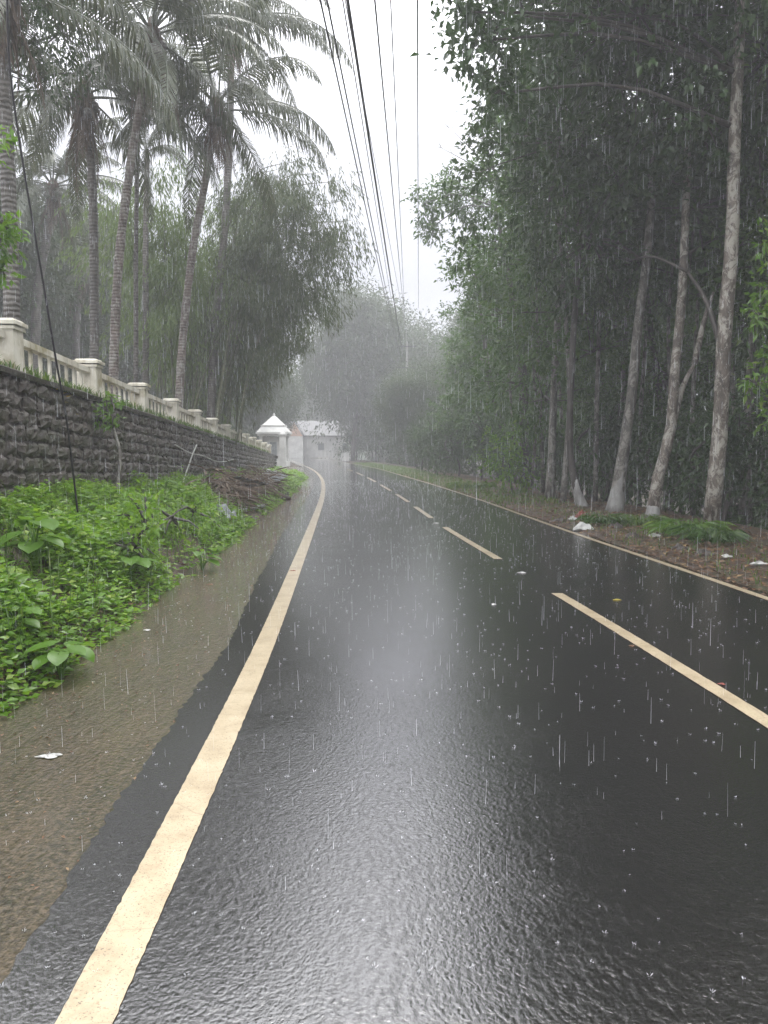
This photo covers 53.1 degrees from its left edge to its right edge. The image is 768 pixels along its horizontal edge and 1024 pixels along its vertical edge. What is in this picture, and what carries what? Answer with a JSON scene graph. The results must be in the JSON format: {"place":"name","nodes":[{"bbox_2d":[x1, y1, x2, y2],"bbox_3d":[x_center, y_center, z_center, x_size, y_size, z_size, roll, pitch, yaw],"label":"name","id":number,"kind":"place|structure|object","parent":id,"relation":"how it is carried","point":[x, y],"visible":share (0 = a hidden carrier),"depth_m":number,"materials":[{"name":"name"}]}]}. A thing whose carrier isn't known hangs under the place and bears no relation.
{"place":"outdoors","nodes":[
{"label":"outdoors","id":0,"kind":"place"},
{"bbox_2d":[0,467,313,983],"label":"shoulder","id":1,"kind":"object","parent":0,"point":[25,904],"visible":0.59,"depth_m":4.21,"materials":[{"name":"soil"},{"name":"gravel"}]},
{"bbox_2d":[0,486,309,888],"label":"silt and leaf bits","id":2,"kind":"object","parent":1,"relation":"on","point":[63,836],"visible":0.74,"depth_m":5.94,"materials":[{"name":"brown soil"}]},
{"bbox_2d":[0,458,767,1023],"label":"road","id":3,"kind":"structure","parent":0,"point":[348,778],"depth_m":3.25,"materials":[{"name":"grey asphalt"}]},
{"bbox_2d":[55,467,324,1023],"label":"edge line","id":4,"kind":"object","parent":3,"relation":"on","point":[95,997],"visible":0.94,"depth_m":2.82,"materials":[{"name":"beige paint"}]},
{"bbox_2d":[1,480,766,991],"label":"rain splashes","id":5,"kind":"object","parent":3,"relation":"on","point":[371,680],"visible":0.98,"depth_m":5.92,"materials":[{"name":"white liquid"}]},
{"bbox_2d":[372,467,767,599],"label":"edge line","id":6,"kind":"object","parent":3,"relation":"on","point":[709,578],"visible":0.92,"depth_m":10.72,"materials":[{"name":"beige paint"}]},
{"bbox_2d":[552,593,767,727],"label":"line","id":7,"kind":"object","parent":3,"relation":"on","point":[753,712],"visible":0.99,"depth_m":5.28,"materials":[{"name":"beige paint"}]},
{"bbox_2d":[0,427,767,708],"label":"ground","id":8,"kind":"structure","parent":0,"point":[752,530],"depth_m":10.81,"materials":[{"name":"soil"}]},
{"bbox_2d":[0,124,30,289],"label":"broadleaf tree","id":9,"kind":"object","parent":8,"relation":"on","point":[7,231],"visible":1,"depth_m":7.97,"materials":[{"name":"green plant"}]},
{"bbox_2d":[0,605,46,634],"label":"taro plant","id":10,"kind":"object","parent":8,"relation":"on","point":[31,621],"visible":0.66,"depth_m":5.21,"materials":[{"name":"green plant"}]},
{"bbox_2d":[0,515,70,572],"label":"taro plant","id":11,"kind":"object","parent":8,"relation":"on","point":[32,546],"visible":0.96,"depth_m":6.57,"materials":[{"name":"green plant"}]},
{"bbox_2d":[0,155,84,366],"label":"terrace tree","id":12,"kind":"object","parent":8,"relation":"on","point":[26,298],"visible":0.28,"depth_m":33.70,"materials":[{"name":"green plant"}]},
{"bbox_2d":[6,0,78,513],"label":"stay cable","id":13,"kind":"object","parent":8,"relation":"attached to","point":[28,196],"visible":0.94,"depth_m":7.76,"materials":[{"name":"black metal"}]},
{"bbox_2d":[17,179,88,372],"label":"terrace tree","id":14,"kind":"object","parent":8,"relation":"on","point":[66,341],"visible":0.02,"depth_m":39.02,"materials":[{"name":"green plant"}]},
{"bbox_2d":[24,640,94,678],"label":"taro plant","id":15,"kind":"object","parent":8,"relation":"on","point":[57,657],"visible":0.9,"depth_m":4.99,"materials":[{"name":"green plant"}]},
{"bbox_2d":[11,0,112,115],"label":"broadleaf tree","id":16,"kind":"object","parent":8,"relation":"on","point":[46,27],"visible":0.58,"depth_m":14.99,"materials":[{"name":"green plant"}]},
{"bbox_2d":[0,104,142,371],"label":"coconut palm","id":17,"kind":"object","parent":8,"relation":"on","point":[55,202],"visible":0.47,"depth_m":32.02,"materials":[{"name":"green plant"}]},
{"bbox_2d":[23,253,127,388],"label":"terrace tree","id":18,"kind":"object","parent":8,"relation":"on","point":[53,364],"visible":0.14,"depth_m":39.66,"materials":[{"name":"green plant"}]},
{"bbox_2d":[28,205,140,383],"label":"coconut palm","id":19,"kind":"object","parent":8,"relation":"on","point":[76,344],"visible":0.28,"depth_m":38.78,"materials":[{"name":"green plant"}]},
{"bbox_2d":[0,0,183,320],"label":"coconut palm","id":20,"kind":"object","parent":8,"relation":"on","point":[11,302],"visible":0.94,"depth_m":12.74,"materials":[{"name":"green plant"}]},
{"bbox_2d":[28,193,171,413],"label":"terrace tree","id":21,"kind":"object","parent":8,"relation":"on","point":[103,323],"visible":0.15,"depth_m":43.09,"materials":[{"name":"green plant"}]},
{"bbox_2d":[91,390,128,488],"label":"young tree","id":22,"kind":"object","parent":8,"relation":"on","point":[111,417],"visible":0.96,"depth_m":11.54,"materials":[{"name":"green plant"}]},
{"bbox_2d":[11,32,228,359],"bbox_3d":[-7.422,-6.854,19.472,6.763,9.967,6.496,0,5,0],"label":"coconut palm","id":23,"kind":"object","parent":8,"relation":"on","point":[86,117],"visible":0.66,"depth_m":19.34,"materials":[{"name":"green plant"}]},
{"bbox_2d":[115,553,159,581],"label":"taro plant","id":24,"kind":"object","parent":8,"relation":"on","point":[138,560],"visible":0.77,"depth_m":7.59,"materials":[{"name":"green plant"}]},
{"bbox_2d":[0,364,277,497],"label":"retaining wall","id":25,"kind":"structure","parent":8,"relation":"on","point":[144,435],"depth_m":11.12,"materials":[{"name":"stone"},{"name":"mortar"}]},
{"bbox_2d":[0,356,268,452],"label":"wall top grass","id":26,"kind":"structure","parent":25,"relation":"on","point":[46,377],"depth_m":12.43,"materials":[{"name":"green plant"}]},
{"bbox_2d":[0,318,271,452],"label":"balustrade","id":27,"kind":"object","parent":25,"relation":"on","point":[13,346],"visible":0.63,"depth_m":11.85,"materials":[{"name":"beige concrete"}]},
{"bbox_2d":[97,126,188,392],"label":"areca palm","id":28,"kind":"object","parent":8,"relation":"on","point":[145,344],"visible":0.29,"depth_m":25.37,"materials":[{"name":"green plant"}]},
{"bbox_2d":[0,469,285,678],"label":"bank grass","id":29,"kind":"structure","parent":8,"relation":"on","point":[3,633],"depth_m":7.25,"materials":[{"name":"green plant"}]},
{"bbox_2d":[103,24,183,382],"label":"areca palm","id":30,"kind":"object","parent":8,"relation":"on","point":[135,308],"visible":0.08,"depth_m":21.48,"materials":[{"name":"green plant"}]},
{"bbox_2d":[51,135,247,422],"bbox_3d":[-7.793,-6.971,26.484,6.052,11.395,5.864,-4,6,-36],"label":"bamboo clump","id":31,"kind":"object","parent":8,"relation":"on","point":[166,269],"visible":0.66,"depth_m":26.12,"materials":[{"name":"green plant"}]},
{"bbox_2d":[83,237,222,415],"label":"terrace tree","id":32,"kind":"object","parent":8,"relation":"on","point":[153,385],"visible":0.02,"depth_m":47.79,"materials":[{"name":"green plant"}]},
{"bbox_2d":[0,465,307,717],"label":"ground cover","id":33,"kind":"object","parent":8,"relation":"on","point":[85,536],"visible":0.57,"depth_m":7.29,"materials":[{"name":"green plant"}]},
{"bbox_2d":[184,459,296,515],"bbox_3d":[-3.577,-0.698,20.343,2.214,1.486,12.478,0,5,-3],"label":"dry brush","id":34,"kind":"object","parent":33,"relation":"on","point":[255,490],"visible":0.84,"depth_m":17.17,"materials":[{"name":"brown plant"}]},
{"bbox_2d":[19,0,294,400],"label":"coconut palm","id":35,"kind":"object","parent":8,"relation":"on","point":[160,47],"visible":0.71,"depth_m":17.40,"materials":[{"name":"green plant"}]},
{"bbox_2d":[95,479,228,582],"bbox_3d":[-2.837,0.169,9.759,1.199,1.246,4.467,0,5,-4],"label":"bank shrub","id":36,"kind":"object","parent":8,"relation":"on","point":[150,528],"visible":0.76,"depth_m":8.76,"materials":[{"name":"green plant"}]},
{"bbox_2d":[128,176,298,437],"bbox_3d":[-6.315,-7.927,29.931,6.427,10.821,5.987,0,5,0],"label":"bamboo clump","id":37,"kind":"object","parent":8,"relation":"on","point":[218,376],"visible":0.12,"depth_m":29.23,"materials":[{"name":"green plant"}]},
{"bbox_2d":[104,0,336,420],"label":"coconut palm","id":38,"kind":"object","parent":8,"relation":"on","point":[243,89],"visible":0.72,"depth_m":19.78,"materials":[{"name":"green plant"}]},
{"bbox_2d":[127,0,353,417],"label":"coconut palm","id":39,"kind":"object","parent":8,"relation":"on","point":[292,22],"visible":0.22,"depth_m":26.16,"materials":[{"name":"green plant"}]},
{"bbox_2d":[166,229,360,440],"bbox_3d":[-5.062,-7.326,30.390,7.680,9.617,5.545,-4,7,-43],"label":"bamboo clump","id":40,"kind":"object","parent":8,"relation":"on","point":[293,357],"visible":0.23,"depth_m":30.27,"materials":[{"name":"green plant"}]},
{"bbox_2d":[151,135,377,444],"bbox_3d":[-3.909,-7.667,26.800,7.553,10.637,5.327,0,5,0],"label":"bamboo clump","id":41,"kind":"object","parent":8,"relation":"on","point":[245,251],"visible":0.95,"depth_m":26.26,"materials":[{"name":"green plant"}]},
{"bbox_2d":[226,340,307,439],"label":"terrace tree","id":42,"kind":"object","parent":8,"relation":"on","point":[260,418],"visible":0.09,"depth_m":64.21,"materials":[{"name":"green plant"}]},
{"bbox_2d":[256,413,291,466],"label":"roadside shrine","id":43,"kind":"object","parent":8,"relation":"on","point":[269,428],"visible":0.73,"depth_m":57.12,"materials":[{"name":"white paint"}]},
{"bbox_2d":[246,366,313,439],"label":"terrace tree","id":44,"kind":"object","parent":8,"relation":"on","point":[295,403],"visible":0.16,"depth_m":74.93,"materials":[{"name":"green plant"}]},
{"bbox_2d":[291,351,339,420],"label":"misty tree","id":45,"kind":"object","parent":8,"relation":"on","point":[304,411],"visible":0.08,"depth_m":134.85,"materials":[{"name":"green plant"}]},
{"bbox_2d":[284,421,357,457],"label":"house","id":46,"kind":"structure","parent":8,"relation":"on","point":[301,445],"depth_m":115.03,"materials":[{"name":"white paint"}]},
{"bbox_2d":[329,420,370,460],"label":"misty shrub","id":47,"kind":"object","parent":8,"relation":"on","point":[358,445],"visible":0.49,"depth_m":89.16,"materials":[{"name":"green plant"}]},
{"bbox_2d":[290,270,430,460],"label":"misty tree","id":48,"kind":"object","parent":8,"relation":"on","point":[349,355],"visible":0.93,"depth_m":83.45,"materials":[{"name":"green plant"}]},
{"bbox_2d":[301,289,442,455],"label":"misty tree","id":49,"kind":"object","parent":8,"relation":"on","point":[408,312],"visible":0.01,"depth_m":106.32,"materials":[{"name":"green plant"}]},
{"bbox_2d":[397,341,417,465],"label":"utility pole","id":50,"kind":"object","parent":8,"relation":"on","point":[406,346],"visible":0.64,"depth_m":73.21,"materials":[{"name":"concrete"}]},
{"bbox_2d":[319,0,398,353],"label":"power line","id":51,"kind":"object","parent":50,"relation":"attached to","point":[349,133],"visible":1,"depth_m":14.41,"materials":[{"name":"metal"}]},
{"bbox_2d":[326,0,399,353],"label":"power line","id":52,"kind":"object","parent":50,"relation":"attached to","point":[354,133],"visible":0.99,"depth_m":14.64,"materials":[{"name":"metal"}]},
{"bbox_2d":[346,0,402,355],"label":"power line","id":53,"kind":"object","parent":50,"relation":"attached to","point":[356,56],"visible":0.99,"depth_m":15.39,"materials":[{"name":"metal"}]},
{"bbox_2d":[374,0,404,318],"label":"power line","id":54,"kind":"object","parent":50,"relation":"attached to","point":[386,121],"visible":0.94,"depth_m":15.40,"materials":[{"name":"metal"}]},
{"bbox_2d":[369,368,453,466],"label":"misty tree","id":55,"kind":"object","parent":8,"relation":"on","point":[402,409],"visible":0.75,"depth_m":60.35,"materials":[{"name":"green plant"}]},
{"bbox_2d":[377,306,445,462],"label":"misty tree","id":56,"kind":"object","parent":8,"relation":"on","point":[422,333],"visible":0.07,"depth_m":94.56,"materials":[{"name":"green plant"}]},
{"bbox_2d":[400,420,449,471],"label":"undergrowth shrub","id":57,"kind":"object","parent":8,"relation":"on","point":[414,443],"visible":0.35,"depth_m":47.72,"materials":[{"name":"green plant"}]},
{"bbox_2d":[394,350,478,471],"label":"misty tree","id":58,"kind":"object","parent":8,"relation":"on","point":[428,368],"visible":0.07,"depth_m":66.23,"materials":[{"name":"green plant"}]},
{"bbox_2d":[409,411,470,473],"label":"undergrowth shrub","id":59,"kind":"object","parent":8,"relation":"on","point":[432,437],"visible":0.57,"depth_m":43.59,"materials":[{"name":"green plant"}]},
{"bbox_2d":[410,408,478,475],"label":"undergrowth shrub","id":60,"kind":"object","parent":8,"relation":"on","point":[453,446],"visible":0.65,"depth_m":39.65,"materials":[{"name":"green plant"}]},
{"bbox_2d":[406,387,484,475],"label":"leafy shrub","id":61,"kind":"object","parent":8,"relation":"on","point":[462,469],"visible":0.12,"depth_m":47.09,"materials":[{"name":"green plant"}]},
{"bbox_2d":[353,462,568,505],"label":"verge grass","id":62,"kind":"structure","parent":8,"relation":"on","point":[397,469],"depth_m":27.12,"materials":[{"name":"green plant"}]},
{"bbox_2d":[421,299,500,474],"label":"misty tree","id":63,"kind":"object","parent":8,"relation":"on","point":[448,328],"visible":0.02,"depth_m":86.84,"materials":[{"name":"green plant"}]},
{"bbox_2d":[448,404,517,479],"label":"undergrowth shrub","id":64,"kind":"object","parent":8,"relation":"on","point":[480,427],"visible":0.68,"depth_m":35.63,"materials":[{"name":"green plant"}]},
{"bbox_2d":[400,115,584,487],"bbox_3d":[4.890,-8.681,30.134,6.580,15.602,8.208,-2,5,-20],"label":"forest tree","id":65,"kind":"object","parent":8,"relation":"on","point":[432,226],"visible":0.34,"depth_m":30.30,"materials":[{"name":"green plant"}]},
{"bbox_2d":[425,271,566,480],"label":"forest tree","id":66,"kind":"object","parent":8,"relation":"on","point":[462,357],"visible":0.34,"depth_m":38.75,"materials":[{"name":"green plant"}]},
{"bbox_2d":[467,417,545,492],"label":"shrub","id":67,"kind":"object","parent":8,"relation":"on","point":[511,466],"visible":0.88,"depth_m":24.85,"materials":[{"name":"green plant"}]},
{"bbox_2d":[490,154,555,492],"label":"slender tree","id":68,"kind":"object","parent":8,"relation":"on","point":[541,447],"visible":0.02,"depth_m":24.86,"materials":[{"name":"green plant"}]},
{"bbox_2d":[433,105,617,498],"bbox_3d":[4.929,-7.122,25.200,5.550,13.288,6.797,-2,5,-27],"label":"forest tree","id":69,"kind":"object","parent":8,"relation":"on","point":[551,472],"visible":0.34,"depth_m":24.28,"materials":[{"name":"green plant"}]},
{"bbox_2d":[493,208,570,488],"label":"slender tree","id":70,"kind":"object","parent":8,"relation":"on","point":[535,441],"visible":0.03,"depth_m":27.76,"materials":[{"name":"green plant"}]},
{"bbox_2d":[477,37,646,502],"bbox_3d":[5.706,-6.873,22.407,6.032,13.215,5.360,0,5,0],"label":"forest tree","id":71,"kind":"object","parent":8,"relation":"on","point":[563,489],"visible":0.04,"depth_m":20.94,"materials":[{"name":"green plant"}]},
{"bbox_2d":[533,415,601,490],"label":"undergrowth shrub","id":72,"kind":"object","parent":8,"relation":"on","point":[558,445],"visible":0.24,"depth_m":25.30,"materials":[{"name":"green plant"}]},
{"bbox_2d":[464,57,674,506],"bbox_3d":[4.997,-7.267,22.219,5.516,14.081,7.280,0,5,0],"label":"forest tree","id":73,"kind":"object","parent":8,"relation":"on","point":[577,490],"visible":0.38,"depth_m":20.70,"materials":[{"name":"green plant"}]},
{"bbox_2d":[480,92,658,498],"bbox_3d":[8.104,-8.265,29.781,7.173,16.831,6.353,-3,6,-33],"label":"forest tree","id":74,"kind":"object","parent":8,"relation":"on","point":[578,399],"depth_m":29.65,"materials":[{"name":"green plant"}]},
{"bbox_2d":[434,0,725,512],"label":"forest tree","id":75,"kind":"object","parent":8,"relation":"on","point":[620,270],"visible":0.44,"depth_m":18.42,"materials":[{"name":"green plant"}]},
{"bbox_2d":[402,472,767,593],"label":"leaf litter","id":76,"kind":"object","parent":8,"relation":"on","point":[649,550],"visible":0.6,"depth_m":12.34,"materials":[{"name":"brown plant"}]},
{"bbox_2d":[409,0,767,523],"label":"forest tree","id":77,"kind":"object","parent":8,"relation":"on","point":[603,25],"visible":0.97,"depth_m":14.00,"materials":[{"name":"green plant"}]},
{"bbox_2d":[575,512,625,525],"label":"fern clump","id":78,"kind":"object","parent":8,"relation":"on","point":[596,519],"visible":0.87,"depth_m":14.66,"materials":[{"name":"green plant"}]},
{"bbox_2d":[543,379,663,500],"bbox_3d":[6.044,-1.934,21.921,2.744,3.904,3.976,-1,5,-7],"label":"undergrowth shrub","id":79,"kind":"object","parent":8,"relation":"on","point":[609,420],"visible":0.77,"depth_m":21.27,"materials":[{"name":"green plant"}]},
{"bbox_2d":[558,103,658,502],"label":"slender tree","id":80,"kind":"object","parent":8,"relation":"on","point":[596,442],"visible":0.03,"depth_m":20.85,"materials":[{"name":"brown plant"}]},
{"bbox_2d":[564,388,654,497],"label":"undergrowth shrub","id":81,"kind":"object","parent":8,"relation":"on","point":[607,472],"visible":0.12,"depth_m":23.52,"materials":[{"name":"green plant"}]},
{"bbox_2d":[462,0,767,517],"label":"forest tree","id":82,"kind":"object","parent":8,"relation":"on","point":[688,209],"visible":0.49,"depth_m":16.38,"materials":[{"name":"green plant"}]},
{"bbox_2d":[604,513,670,526],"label":"fern clump","id":83,"kind":"object","parent":8,"relation":"on","point":[635,520],"visible":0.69,"depth_m":14.59,"materials":[{"name":"green plant"}]},
{"bbox_2d":[575,383,711,510],"bbox_3d":[7.090,-1.506,20.548,3.905,3.834,2.695,2,5,21],"label":"undergrowth shrub","id":84,"kind":"object","parent":8,"relation":"on","point":[634,479],"visible":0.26,"depth_m":20.31,"materials":[{"name":"green plant"}]},
{"bbox_2d":[597,163,689,506],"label":"slender tree","id":85,"kind":"object","parent":8,"relation":"on","point":[641,399],"visible":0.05,"depth_m":21.54,"materials":[{"name":"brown plant"}]},
{"bbox_2d":[539,84,757,508],"bbox_3d":[8.095,-6.083,23.142,6.726,12.624,5.957,1,5,10],"label":"forest tree","id":86,"kind":"object","parent":8,"relation":"on","point":[656,359],"visible":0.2,"depth_m":22.47,"materials":[{"name":"green plant"}]},
{"bbox_2d":[620,135,716,509],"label":"slender tree","id":87,"kind":"object","parent":8,"relation":"on","point":[668,333],"visible":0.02,"depth_m":19.79,"materials":[{"name":"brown plant"}]},
{"bbox_2d":[574,170,764,510],"bbox_3d":[12.093,-7.115,31.389,7.173,15.729,7.973,-3,6,-35],"label":"forest tree","id":88,"kind":"object","parent":8,"relation":"on","point":[681,362],"visible":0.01,"depth_m":31.60,"materials":[{"name":"green plant"}]},
{"bbox_2d":[631,402,728,516],"bbox_3d":[6.977,-1.178,18.056,2.122,3.019,3.074,1,5,13],"label":"undergrowth shrub","id":89,"kind":"object","parent":8,"relation":"on","point":[674,446],"visible":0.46,"depth_m":18.24,"materials":[{"name":"green plant"}]},
{"bbox_2d":[639,517,737,538],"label":"fern clump","id":90,"kind":"object","parent":8,"relation":"on","point":[663,526],"visible":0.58,"depth_m":12.75,"materials":[{"name":"green plant"}]},
{"bbox_2d":[615,217,765,512],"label":"forest tree","id":91,"kind":"object","parent":8,"relation":"on","point":[741,351],"visible":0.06,"depth_m":23.84,"materials":[{"name":"green plant"}]},
{"bbox_2d":[615,34,767,520],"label":"forest tree","id":92,"kind":"object","parent":8,"relation":"on","point":[755,163],"visible":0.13,"depth_m":18.79,"materials":[{"name":"green plant"}]},
{"bbox_2d":[658,116,747,515],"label":"slender tree","id":93,"kind":"object","parent":8,"relation":"on","point":[693,387],"visible":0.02,"depth_m":19.58,"materials":[{"name":"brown plant"}]},
{"bbox_2d":[648,0,767,396],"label":"forest tree","id":94,"kind":"object","parent":8,"relation":"on","point":[748,220],"visible":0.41,"depth_m":15.81,"materials":[{"name":"green plant"}]},
{"bbox_2d":[667,523,751,546],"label":"fern clump","id":95,"kind":"object","parent":8,"relation":"on","point":[698,533],"visible":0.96,"depth_m":11.79,"materials":[{"name":"green plant"}]},
{"bbox_2d":[661,379,767,521],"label":"undergrowth shrub","id":96,"kind":"object","parent":8,"relation":"on","point":[734,446],"visible":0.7,"depth_m":16.39,"materials":[{"name":"green plant"}]},
{"bbox_2d":[674,74,763,518],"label":"slender tree","id":97,"kind":"object","parent":8,"relation":"on","point":[732,384],"visible":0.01,"depth_m":18.52,"materials":[{"name":"brown plant"}]},
{"bbox_2d":[686,434,763,524],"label":"undergrowth shrub","id":98,"kind":"object","parent":8,"relation":"on","point":[736,506],"visible":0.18,"depth_m":19.84,"materials":[{"name":"green plant"}]},
{"bbox_2d":[702,2,766,525],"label":"slender tree","id":99,"kind":"object","parent":8,"relation":"on","point":[749,372],"visible":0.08,"depth_m":16.65,"materials":[{"name":"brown plant"}]},
{"bbox_2d":[713,27,767,521],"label":"slender tree","id":100,"kind":"object","parent":8,"relation":"on","point":[742,505],"visible":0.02,"depth_m":18.48,"materials":[{"name":"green plant"}]},
{"bbox_2d":[730,429,767,528],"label":"undergrowth shrub","id":101,"kind":"object","parent":8,"relation":"on","point":[763,506],"visible":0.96,"depth_m":15.08,"materials":[{"name":"green plant"}]},
{"bbox_2d":[731,217,767,435],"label":"sapling","id":102,"kind":"object","parent":8,"relation":"on","point":[758,316],"visible":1,"depth_m":10.26,"materials":[{"name":"green plant"}]},
{"bbox_2d":[0,0,767,887],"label":"rain","id":103,"kind":"object","parent":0,"point":[390,290],"visible":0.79,"depth_m":6.17,"materials":[{"name":"white liquid"}]},
{"bbox_2d":[12,0,765,410],"label":"sky","id":104,"kind":"structure","parent":0,"point":[435,97],"materials":[{"name":"white"}]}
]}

